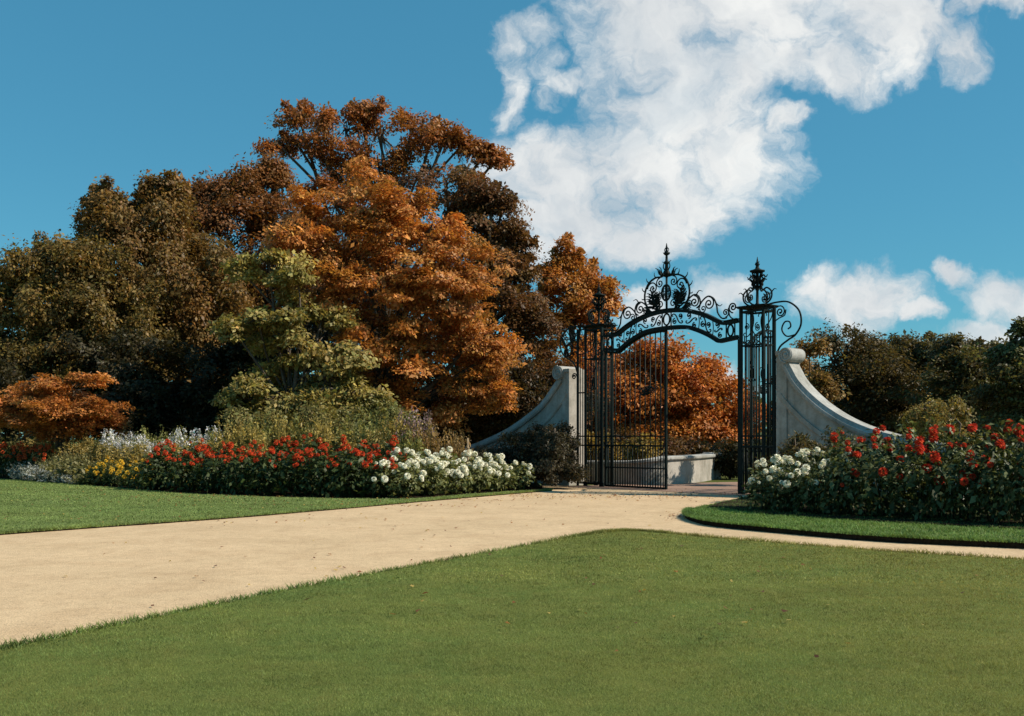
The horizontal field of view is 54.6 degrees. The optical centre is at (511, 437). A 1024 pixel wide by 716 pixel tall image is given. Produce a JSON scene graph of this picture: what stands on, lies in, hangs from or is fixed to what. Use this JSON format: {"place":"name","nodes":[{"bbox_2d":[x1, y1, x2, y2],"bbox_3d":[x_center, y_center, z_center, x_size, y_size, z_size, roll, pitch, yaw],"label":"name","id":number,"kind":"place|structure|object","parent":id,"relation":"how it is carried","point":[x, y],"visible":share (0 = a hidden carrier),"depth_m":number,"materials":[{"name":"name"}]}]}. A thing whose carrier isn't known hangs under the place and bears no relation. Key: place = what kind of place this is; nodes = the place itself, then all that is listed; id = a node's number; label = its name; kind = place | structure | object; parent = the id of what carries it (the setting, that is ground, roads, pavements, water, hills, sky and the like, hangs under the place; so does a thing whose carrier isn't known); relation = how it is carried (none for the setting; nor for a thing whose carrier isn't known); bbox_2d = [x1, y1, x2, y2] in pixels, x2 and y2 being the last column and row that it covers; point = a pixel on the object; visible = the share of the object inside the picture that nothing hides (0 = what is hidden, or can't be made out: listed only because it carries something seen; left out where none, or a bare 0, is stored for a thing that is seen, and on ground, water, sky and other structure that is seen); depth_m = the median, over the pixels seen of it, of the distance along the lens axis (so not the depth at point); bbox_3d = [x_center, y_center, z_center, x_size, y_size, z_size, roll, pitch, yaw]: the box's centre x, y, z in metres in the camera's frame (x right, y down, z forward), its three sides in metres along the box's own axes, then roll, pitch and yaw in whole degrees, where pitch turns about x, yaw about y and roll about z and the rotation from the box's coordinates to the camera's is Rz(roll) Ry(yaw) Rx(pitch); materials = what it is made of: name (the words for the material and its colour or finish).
{"place":"outdoors","nodes":[
{"label":"outdoors","id":0,"kind":"place"},
{"bbox_2d":[0,464,541,498],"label":"flower bed soil","id":1,"kind":"structure","parent":0,"point":[276,493],"depth_m":26.21,"materials":[{"name":"brown soil"}]},
{"bbox_2d":[0,371,135,452],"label":"japanese maple","id":2,"kind":"object","parent":1,"relation":"on","point":[51,404],"visible":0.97,"depth_m":34.87,"materials":[{"name":"orange plant"}]},
{"bbox_2d":[0,324,167,446],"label":"evergreen shrub","id":3,"kind":"object","parent":1,"relation":"on","point":[17,373],"visible":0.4,"depth_m":39.34,"materials":[{"name":"green plant"}]},
{"bbox_2d":[0,229,185,451],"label":"broadleaf tree","id":4,"kind":"object","parent":1,"relation":"on","point":[83,273],"visible":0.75,"depth_m":40.84,"materials":[{"name":"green plant"}]},
{"bbox_2d":[100,443,141,481],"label":"olive perennial","id":5,"kind":"object","parent":1,"relation":"on","point":[110,454],"visible":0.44,"depth_m":31.60,"materials":[{"name":"green plant"}]},
{"bbox_2d":[117,442,153,484],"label":"olive perennial","id":6,"kind":"object","parent":1,"relation":"on","point":[135,454],"visible":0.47,"depth_m":30.41,"materials":[{"name":"green plant"}]},
{"bbox_2d":[130,445,178,489],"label":"red dahlia","id":7,"kind":"object","parent":1,"relation":"on","point":[151,457],"visible":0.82,"depth_m":27.79,"materials":[{"name":"green plant"}]},
{"bbox_2d":[67,168,266,444],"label":"broadleaf tree","id":8,"kind":"object","parent":1,"relation":"on","point":[145,223],"visible":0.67,"depth_m":43.60,"materials":[{"name":"brown plant"}]},
{"bbox_2d":[147,437,189,488],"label":"red dahlia","id":9,"kind":"object","parent":1,"relation":"on","point":[167,442],"visible":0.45,"depth_m":28.27,"materials":[{"name":"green plant"}]},
{"bbox_2d":[79,325,275,448],"bbox_3d":[-12.915,-1.476,39.384,8.351,6.166,6.023,0,0,0],"label":"evergreen shrub","id":10,"kind":"object","parent":1,"relation":"on","point":[184,402],"visible":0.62,"depth_m":38.46,"materials":[{"name":"green plant"}]},
{"bbox_2d":[158,450,205,491],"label":"red dahlia","id":11,"kind":"object","parent":1,"relation":"on","point":[185,464],"visible":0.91,"depth_m":26.91,"materials":[{"name":"green plant"}]},
{"bbox_2d":[172,438,218,490],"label":"red dahlia","id":12,"kind":"object","parent":1,"relation":"on","point":[199,450],"visible":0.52,"depth_m":27.57,"materials":[{"name":"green plant"}]},
{"bbox_2d":[184,448,244,493],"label":"red dahlia","id":13,"kind":"object","parent":1,"relation":"on","point":[214,466],"visible":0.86,"depth_m":26.27,"materials":[{"name":"green plant"}]},
{"bbox_2d":[199,441,252,491],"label":"red dahlia","id":14,"kind":"object","parent":1,"relation":"on","point":[225,446],"visible":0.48,"depth_m":26.98,"materials":[{"name":"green plant"}]},
{"bbox_2d":[213,415,251,488],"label":"olive perennial","id":15,"kind":"object","parent":1,"relation":"on","point":[227,428],"visible":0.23,"depth_m":28.63,"materials":[{"name":"green plant"}]},
{"bbox_2d":[220,446,270,494],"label":"red dahlia","id":16,"kind":"object","parent":1,"relation":"on","point":[243,459],"visible":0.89,"depth_m":25.70,"materials":[{"name":"green plant"}]},
{"bbox_2d":[228,418,265,489],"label":"yellow perennial","id":17,"kind":"object","parent":1,"relation":"on","point":[243,438],"visible":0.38,"depth_m":27.94,"materials":[{"name":"green plant"}]},
{"bbox_2d":[238,448,301,494],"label":"red dahlia","id":18,"kind":"object","parent":1,"relation":"on","point":[261,473],"visible":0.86,"depth_m":25.27,"materials":[{"name":"green plant"}]},
{"bbox_2d":[258,435,303,493],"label":"red dahlia","id":19,"kind":"object","parent":1,"relation":"on","point":[284,442],"visible":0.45,"depth_m":26.15,"materials":[{"name":"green plant"}]},
{"bbox_2d":[272,411,304,490],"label":"yellow perennial","id":20,"kind":"object","parent":1,"relation":"on","point":[284,427],"visible":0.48,"depth_m":27.62,"materials":[{"name":"green plant"}]},
{"bbox_2d":[217,399,364,450],"bbox_3d":[-6.943,0.167,32.507,5.193,2.883,2.773,0,0,-27],"label":"leafy shrub","id":21,"kind":"object","parent":1,"relation":"on","point":[309,412],"visible":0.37,"depth_m":32.22,"materials":[{"name":"green plant"}]},
{"bbox_2d":[269,449,324,495],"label":"red dahlia","id":22,"kind":"object","parent":1,"relation":"on","point":[285,463],"visible":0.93,"depth_m":24.95,"materials":[{"name":"green plant"}]},
{"bbox_2d":[207,247,399,427],"bbox_3d":[-7.454,-2.557,34.657,6.165,8.321,5.533,0,0,-32],"label":"light green tree","id":23,"kind":"object","parent":1,"relation":"on","point":[289,387],"visible":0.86,"depth_m":34.11,"materials":[{"name":"green plant"}]},
{"bbox_2d":[282,433,331,494],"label":"red dahlia","id":24,"kind":"object","parent":1,"relation":"on","point":[313,443],"visible":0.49,"depth_m":25.91,"materials":[{"name":"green plant"}]},
{"bbox_2d":[198,324,433,457],"bbox_3d":[-7.738,-1.621,39.985,10.004,6.464,6.375,0,0,0],"label":"evergreen shrub","id":25,"kind":"object","parent":1,"relation":"on","point":[239,356],"visible":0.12,"depth_m":38.96,"materials":[{"name":"green plant"}]},
{"bbox_2d":[305,413,334,491],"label":"yellow perennial","id":26,"kind":"object","parent":1,"relation":"on","point":[317,430],"visible":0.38,"depth_m":26.89,"materials":[{"name":"green plant"}]},
{"bbox_2d":[300,446,348,496],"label":"red dahlia","id":27,"kind":"object","parent":1,"relation":"on","point":[316,470],"visible":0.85,"depth_m":24.74,"materials":[{"name":"green plant"}]},
{"bbox_2d":[316,434,354,494],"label":"red dahlia","id":28,"kind":"object","parent":1,"relation":"on","point":[335,448],"visible":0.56,"depth_m":25.61,"materials":[{"name":"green plant"}]},
{"bbox_2d":[328,445,376,496],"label":"red dahlia","id":29,"kind":"object","parent":1,"relation":"on","point":[348,462],"visible":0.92,"depth_m":24.52,"materials":[{"name":"green plant"}]},
{"bbox_2d":[343,439,386,494],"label":"red dahlia","id":30,"kind":"object","parent":1,"relation":"on","point":[363,455],"visible":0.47,"depth_m":25.43,"materials":[{"name":"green plant"}]},
{"bbox_2d":[351,407,390,452],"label":"green perennial","id":31,"kind":"object","parent":1,"relation":"on","point":[363,431],"visible":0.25,"depth_m":27.37,"materials":[{"name":"green plant"}]},
{"bbox_2d":[352,425,393,491],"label":"olive perennial","id":32,"kind":"object","parent":1,"relation":"on","point":[375,440],"visible":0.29,"depth_m":26.57,"materials":[{"name":"green plant"}]},
{"bbox_2d":[349,452,404,497],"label":"red dahlia","id":33,"kind":"object","parent":1,"relation":"on","point":[364,465],"visible":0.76,"depth_m":24.44,"materials":[{"name":"green plant"}]},
{"bbox_2d":[333,392,421,443],"bbox_3d":[-4.642,0.028,33.290,3.334,3.150,2.789,0,0,0],"label":"leafy shrub","id":34,"kind":"object","parent":1,"relation":"on","point":[379,406],"visible":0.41,"depth_m":32.91,"materials":[{"name":"green plant"}]},
{"bbox_2d":[363,459,405,497],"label":"white dahlia","id":35,"kind":"object","parent":1,"relation":"on","point":[382,464],"visible":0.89,"depth_m":24.27,"materials":[{"name":"green plant"}]},
{"bbox_2d":[369,435,409,494],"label":"red dahlia","id":36,"kind":"object","parent":1,"relation":"on","point":[392,444],"visible":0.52,"depth_m":25.46,"materials":[{"name":"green plant"}]},
{"bbox_2d":[258,154,534,433],"bbox_3d":[-4.332,-4.694,37.424,10.405,12.638,6.095,0,0,0],"label":"maple tree","id":37,"kind":"object","parent":1,"relation":"on","point":[387,210],"visible":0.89,"depth_m":36.36,"materials":[{"name":"orange plant"}]},
{"bbox_2d":[386,447,421,495],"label":"white dahlia","id":38,"kind":"object","parent":1,"relation":"on","point":[412,456],"visible":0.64,"depth_m":25.09,"materials":[{"name":"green plant"}]},
{"bbox_2d":[386,427,426,492],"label":"green perennial","id":39,"kind":"object","parent":1,"relation":"on","point":[415,444],"visible":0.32,"depth_m":26.51,"materials":[{"name":"green plant"}]},
{"bbox_2d":[383,460,430,497],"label":"white dahlia","id":40,"kind":"object","parent":1,"relation":"on","point":[419,475],"visible":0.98,"depth_m":24.34,"materials":[{"name":"green plant"}]},
{"bbox_2d":[393,405,426,452],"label":"mauve perennial","id":41,"kind":"object","parent":1,"relation":"on","point":[413,422],"visible":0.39,"depth_m":27.16,"materials":[{"name":"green plant"}]},
{"bbox_2d":[407,422,440,490],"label":"brown perennial","id":42,"kind":"object","parent":1,"relation":"on","point":[436,443],"visible":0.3,"depth_m":27.12,"materials":[{"name":"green plant"}]},
{"bbox_2d":[407,449,448,494],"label":"white dahlia","id":43,"kind":"object","parent":1,"relation":"on","point":[428,454],"visible":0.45,"depth_m":25.50,"materials":[{"name":"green plant"}]},
{"bbox_2d":[405,456,451,495],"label":"white dahlia","id":44,"kind":"object","parent":1,"relation":"on","point":[438,474],"visible":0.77,"depth_m":25.01,"materials":[{"name":"green plant"}]},
{"bbox_2d":[431,446,471,492],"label":"white dahlia","id":45,"kind":"object","parent":1,"relation":"on","point":[445,455],"visible":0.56,"depth_m":26.23,"materials":[{"name":"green plant"}]},
{"bbox_2d":[431,460,472,493],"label":"white dahlia","id":46,"kind":"object","parent":1,"relation":"on","point":[461,470],"visible":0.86,"depth_m":25.63,"materials":[{"name":"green plant"}]},
{"bbox_2d":[455,460,497,492],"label":"white dahlia","id":47,"kind":"object","parent":1,"relation":"on","point":[483,474],"visible":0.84,"depth_m":26.50,"materials":[{"name":"green plant"}]},
{"bbox_2d":[484,459,523,490],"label":"white dahlia","id":48,"kind":"object","parent":1,"relation":"on","point":[498,475],"visible":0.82,"depth_m":27.17,"materials":[{"name":"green plant"}]},
{"bbox_2d":[499,460,540,489],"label":"white dahlia","id":49,"kind":"object","parent":1,"relation":"on","point":[518,471],"visible":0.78,"depth_m":27.87,"materials":[{"name":"green plant"}]},
{"bbox_2d":[470,419,592,486],"bbox_3d":[0.450,0.511,29.660,3.779,2.191,3.221,0,0,0],"label":"clipped bush","id":50,"kind":"object","parent":1,"relation":"on","point":[548,453],"visible":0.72,"depth_m":28.98,"materials":[{"name":"green plant"}]},
{"bbox_2d":[0,478,553,534],"bbox_3d":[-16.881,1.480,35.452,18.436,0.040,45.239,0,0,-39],"label":"lawn","id":51,"kind":"structure","parent":0,"point":[140,514],"depth_m":21.41,"materials":[{"name":"plant"}]},
{"bbox_2d":[0,441,1008,493],"bbox_3d":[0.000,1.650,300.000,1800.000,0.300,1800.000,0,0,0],"label":"ground","id":52,"kind":"structure","parent":0,"point":[735,479],"depth_m":34.90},
{"bbox_2d":[167,150,329,332],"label":"broadleaf tree","id":53,"kind":"object","parent":52,"relation":"on","point":[222,203],"visible":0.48,"depth_m":49.82,"materials":[{"name":"brown plant"}]},
{"bbox_2d":[243,232,518,445],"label":"background tree","id":54,"kind":"object","parent":52,"relation":"on","point":[310,324],"visible":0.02,"depth_m":57.19,"materials":[{"name":"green plant"}]},
{"bbox_2d":[250,94,515,340],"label":"broadleaf tree","id":55,"kind":"object","parent":52,"relation":"on","point":[436,131],"visible":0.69,"depth_m":53.51,"materials":[{"name":"orange plant"}]},
{"bbox_2d":[394,161,593,443],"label":"broadleaf tree","id":56,"kind":"object","parent":52,"relation":"on","point":[475,202],"visible":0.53,"depth_m":48.10,"materials":[{"name":"brown plant"}]},
{"bbox_2d":[0,363,1019,450],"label":"distant woods","id":57,"kind":"object","parent":52,"relation":"on","point":[33,437],"depth_m":110.22,"materials":[{"name":"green plant"}]},
{"bbox_2d":[406,359,617,447],"bbox_3d":[-0.831,-0.866,40.378,9.976,4.972,4.845,0,0,12],"label":"evergreen shrub","id":58,"kind":"object","parent":52,"relation":"on","point":[530,397],"visible":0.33,"depth_m":39.60,"materials":[{"name":"green plant"}]},
{"bbox_2d":[443,365,583,485],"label":"scroll wall","id":59,"kind":"structure","parent":52,"relation":"on","point":[557,404],"depth_m":31.55,"materials":[{"name":"stone"}]},
{"bbox_2d":[524,232,629,369],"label":"broadleaf tree","id":60,"kind":"object","parent":52,"relation":"on","point":[577,290],"visible":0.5,"depth_m":55.35,"materials":[{"name":"orange plant"}]},
{"bbox_2d":[587,430,662,459],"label":"golden shrub","id":61,"kind":"object","parent":52,"relation":"on","point":[637,441],"visible":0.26,"depth_m":39.08,"materials":[{"name":"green plant"}]},
{"bbox_2d":[592,424,726,459],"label":"hedge","id":62,"kind":"object","parent":52,"relation":"on","point":[675,447],"visible":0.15,"depth_m":41.59,"materials":[{"name":"green plant"}]},
{"bbox_2d":[559,330,766,450],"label":"broadleaf tree","id":63,"kind":"object","parent":52,"relation":"on","point":[695,388],"visible":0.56,"depth_m":50.53,"materials":[{"name":"orange plant"}]},
{"bbox_2d":[712,437,747,479],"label":"dark shrub","id":64,"kind":"object","parent":52,"relation":"on","point":[726,460],"visible":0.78,"depth_m":35.55,"materials":[{"name":"green plant"}]},
{"bbox_2d":[789,335,851,402],"bbox_3d":[9.072,-0.761,30.831,1.673,4.723,3.198,0,0,-16],"label":"columnar shrub tree","id":65,"kind":"object","parent":52,"relation":"on","point":[822,383],"visible":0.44,"depth_m":29.90,"materials":[{"name":"green plant"}]},
{"bbox_2d":[761,317,947,434],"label":"yew tree","id":66,"kind":"object","parent":52,"relation":"on","point":[870,372],"visible":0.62,"depth_m":40.63,"materials":[{"name":"green plant"}]},
{"bbox_2d":[775,348,967,496],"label":"scroll wall","id":67,"kind":"structure","parent":52,"relation":"on","point":[804,405],"depth_m":24.82,"materials":[{"name":"stone"}]},
{"bbox_2d":[843,329,980,432],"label":"broadleaf tree","id":68,"kind":"object","parent":52,"relation":"on","point":[908,346],"visible":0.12,"depth_m":42.56,"materials":[{"name":"green plant"}]},
{"bbox_2d":[896,395,981,450],"bbox_3d":[10.310,0.246,23.853,2.346,2.709,2.228,0,0,0],"label":"shrub","id":69,"kind":"object","parent":52,"relation":"on","point":[922,414],"visible":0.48,"depth_m":23.32,"materials":[{"name":"green plant"}]},
{"bbox_2d":[880,333,1023,456],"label":"broadleaf tree","id":70,"kind":"object","parent":52,"relation":"on","point":[945,353],"visible":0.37,"depth_m":37.52,"materials":[{"name":"green plant"}]},
{"bbox_2d":[960,316,1023,438],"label":"broadleaf tree","id":71,"kind":"object","parent":52,"relation":"on","point":[1007,359],"visible":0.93,"depth_m":33.91,"materials":[{"name":"green plant"}]},
{"bbox_2d":[0,527,1023,715],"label":"lawn","id":72,"kind":"structure","parent":0,"point":[536,686],"depth_m":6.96,"materials":[{"name":"plant"}]},
{"bbox_2d":[0,485,1023,644],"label":"gravel path","id":73,"kind":"structure","parent":0,"point":[41,590],"depth_m":13.58,"materials":[{"name":"beige gravel"}]},
{"bbox_2d":[4,487,1007,657],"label":"fallen leaves","id":74,"kind":"object","parent":73,"relation":"on","point":[469,520],"visible":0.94,"depth_m":20.98,"materials":[{"name":"brown plant"}]},
{"bbox_2d":[0,0,1023,438],"label":"sky","id":75,"kind":"structure","parent":0,"point":[868,155],"materials":[{"name":"blue"}]},
{"bbox_2d":[562,482,760,494],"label":"drive","id":76,"kind":"structure","parent":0,"point":[728,488],"depth_m":28.99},
{"bbox_2d":[587,452,721,484],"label":"parapet wall","id":77,"kind":"structure","parent":76,"relation":"on","point":[694,468],"depth_m":32.28,"materials":[{"name":"stone"}]},
{"bbox_2d":[560,243,801,493],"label":"iron gate","id":78,"kind":"structure","parent":76,"relation":"on","point":[606,445],"depth_m":28.30,"materials":[{"name":"black metal"}]},
{"bbox_2d":[681,493,1023,548],"bbox_3d":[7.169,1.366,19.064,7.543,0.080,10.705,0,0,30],"label":"grass","id":79,"kind":"structure","parent":0,"point":[825,523],"depth_m":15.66,"materials":[{"name":"green plant"}]},
{"bbox_2d":[709,493,1023,528],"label":"flower bed soil","id":80,"kind":"structure","parent":0,"point":[905,519],"depth_m":17.34,"materials":[{"name":"brown soil"}]},
{"bbox_2d":[736,465,793,509],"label":"white dahlia","id":81,"kind":"object","parent":80,"relation":"on","point":[752,489],"visible":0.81,"depth_m":18.84,"materials":[{"name":"green plant"}]},
{"bbox_2d":[747,454,795,506],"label":"white dahlia","id":82,"kind":"object","parent":80,"relation":"on","point":[774,459],"visible":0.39,"depth_m":19.48,"materials":[{"name":"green plant"}]},
{"bbox_2d":[751,438,820,493],"bbox_3d":[6.400,0.800,22.265,1.468,1.603,1.929,0,0,-38],"label":"shrub","id":83,"kind":"object","parent":80,"relation":"on","point":[795,447],"visible":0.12,"depth_m":22.28,"materials":[{"name":"green plant"}]},
{"bbox_2d":[759,458,817,512],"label":"white dahlia","id":84,"kind":"object","parent":80,"relation":"on","point":[782,480],"visible":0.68,"depth_m":18.43,"materials":[{"name":"green plant"}]},
{"bbox_2d":[768,449,810,508],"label":"white dahlia","id":85,"kind":"object","parent":80,"relation":"on","point":[786,458],"visible":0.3,"depth_m":19.15,"materials":[{"name":"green plant"}]},
{"bbox_2d":[793,446,833,510],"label":"white dahlia","id":86,"kind":"object","parent":80,"relation":"on","point":[816,451],"visible":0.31,"depth_m":18.78,"materials":[{"name":"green plant"}]},
{"bbox_2d":[790,460,844,513],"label":"white dahlia","id":87,"kind":"object","parent":80,"relation":"on","point":[810,477],"visible":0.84,"depth_m":17.98,"materials":[{"name":"green plant"}]},
{"bbox_2d":[778,425,857,463],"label":"shrub","id":88,"kind":"object","parent":80,"relation":"on","point":[806,440],"visible":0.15,"depth_m":22.16,"materials":[{"name":"green plant"}]},
{"bbox_2d":[804,427,880,509],"bbox_3d":[6.256,0.664,18.863,1.474,1.739,1.428,0,0,-33],"label":"red dahlia","id":89,"kind":"object","parent":80,"relation":"on","point":[833,439],"visible":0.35,"depth_m":18.86,"materials":[{"name":"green plant"}]},
{"bbox_2d":[811,446,879,514],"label":"red dahlia","id":90,"kind":"object","parent":80,"relation":"on","point":[844,475],"visible":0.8,"depth_m":17.64,"materials":[{"name":"green plant"}]},
{"bbox_2d":[843,421,906,511],"bbox_3d":[6.763,0.571,18.421,1.321,1.783,1.381,0,0,43],"label":"red dahlia","id":91,"kind":"object","parent":80,"relation":"on","point":[873,435],"visible":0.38,"depth_m":18.26,"materials":[{"name":"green plant"}]},
{"bbox_2d":[842,442,923,516],"bbox_3d":[6.516,0.762,17.411,1.329,1.374,1.455,0,0,0],"label":"red dahlia","id":92,"kind":"object","parent":80,"relation":"on","point":[870,472],"visible":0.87,"depth_m":17.17,"materials":[{"name":"green plant"}]},
{"bbox_2d":[865,419,944,512],"bbox_3d":[7.129,0.560,18.175,1.577,1.818,1.433,0,0,0],"label":"red dahlia","id":93,"kind":"object","parent":80,"relation":"on","point":[908,437],"visible":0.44,"depth_m":18.01,"materials":[{"name":"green plant"}]},
{"bbox_2d":[883,436,958,519],"bbox_3d":[6.948,0.741,16.978,1.334,1.540,1.372,0,0,0],"label":"red dahlia","id":94,"kind":"object","parent":80,"relation":"on","point":[922,475],"visible":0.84,"depth_m":16.79,"materials":[{"name":"green plant"}]},
{"bbox_2d":[900,417,975,515],"bbox_3d":[7.642,0.585,17.810,1.548,1.930,1.458,0,0,0],"label":"red dahlia","id":95,"kind":"object","parent":80,"relation":"on","point":[934,432],"visible":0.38,"depth_m":17.64,"materials":[{"name":"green plant"}]},
{"bbox_2d":[917,440,998,521],"bbox_3d":[7.464,0.732,16.636,1.272,1.433,1.254,0,0,0],"label":"red dahlia","id":96,"kind":"object","parent":80,"relation":"on","point":[948,470],"visible":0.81,"depth_m":16.40,"materials":[{"name":"green plant"}]},
{"bbox_2d":[929,416,1004,515],"bbox_3d":[8.083,0.537,17.483,1.321,1.858,1.382,0,0,0],"label":"red dahlia","id":97,"kind":"object","parent":80,"relation":"on","point":[973,429],"visible":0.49,"depth_m":17.31,"materials":[{"name":"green plant"}]},
{"bbox_2d":[948,438,1023,522],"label":"red dahlia","id":98,"kind":"object","parent":80,"relation":"on","point":[993,462],"visible":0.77,"depth_m":16.07,"materials":[{"name":"green plant"}]},
{"bbox_2d":[960,418,1023,517],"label":"red dahlia","id":99,"kind":"object","parent":80,"relation":"on","point":[1016,429],"visible":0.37,"depth_m":17.07,"materials":[{"name":"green plant"}]},
{"bbox_2d":[985,435,1023,523],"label":"red dahlia","id":100,"kind":"object","parent":80,"relation":"on","point":[1020,471],"visible":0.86,"depth_m":15.84,"materials":[{"name":"green plant"}]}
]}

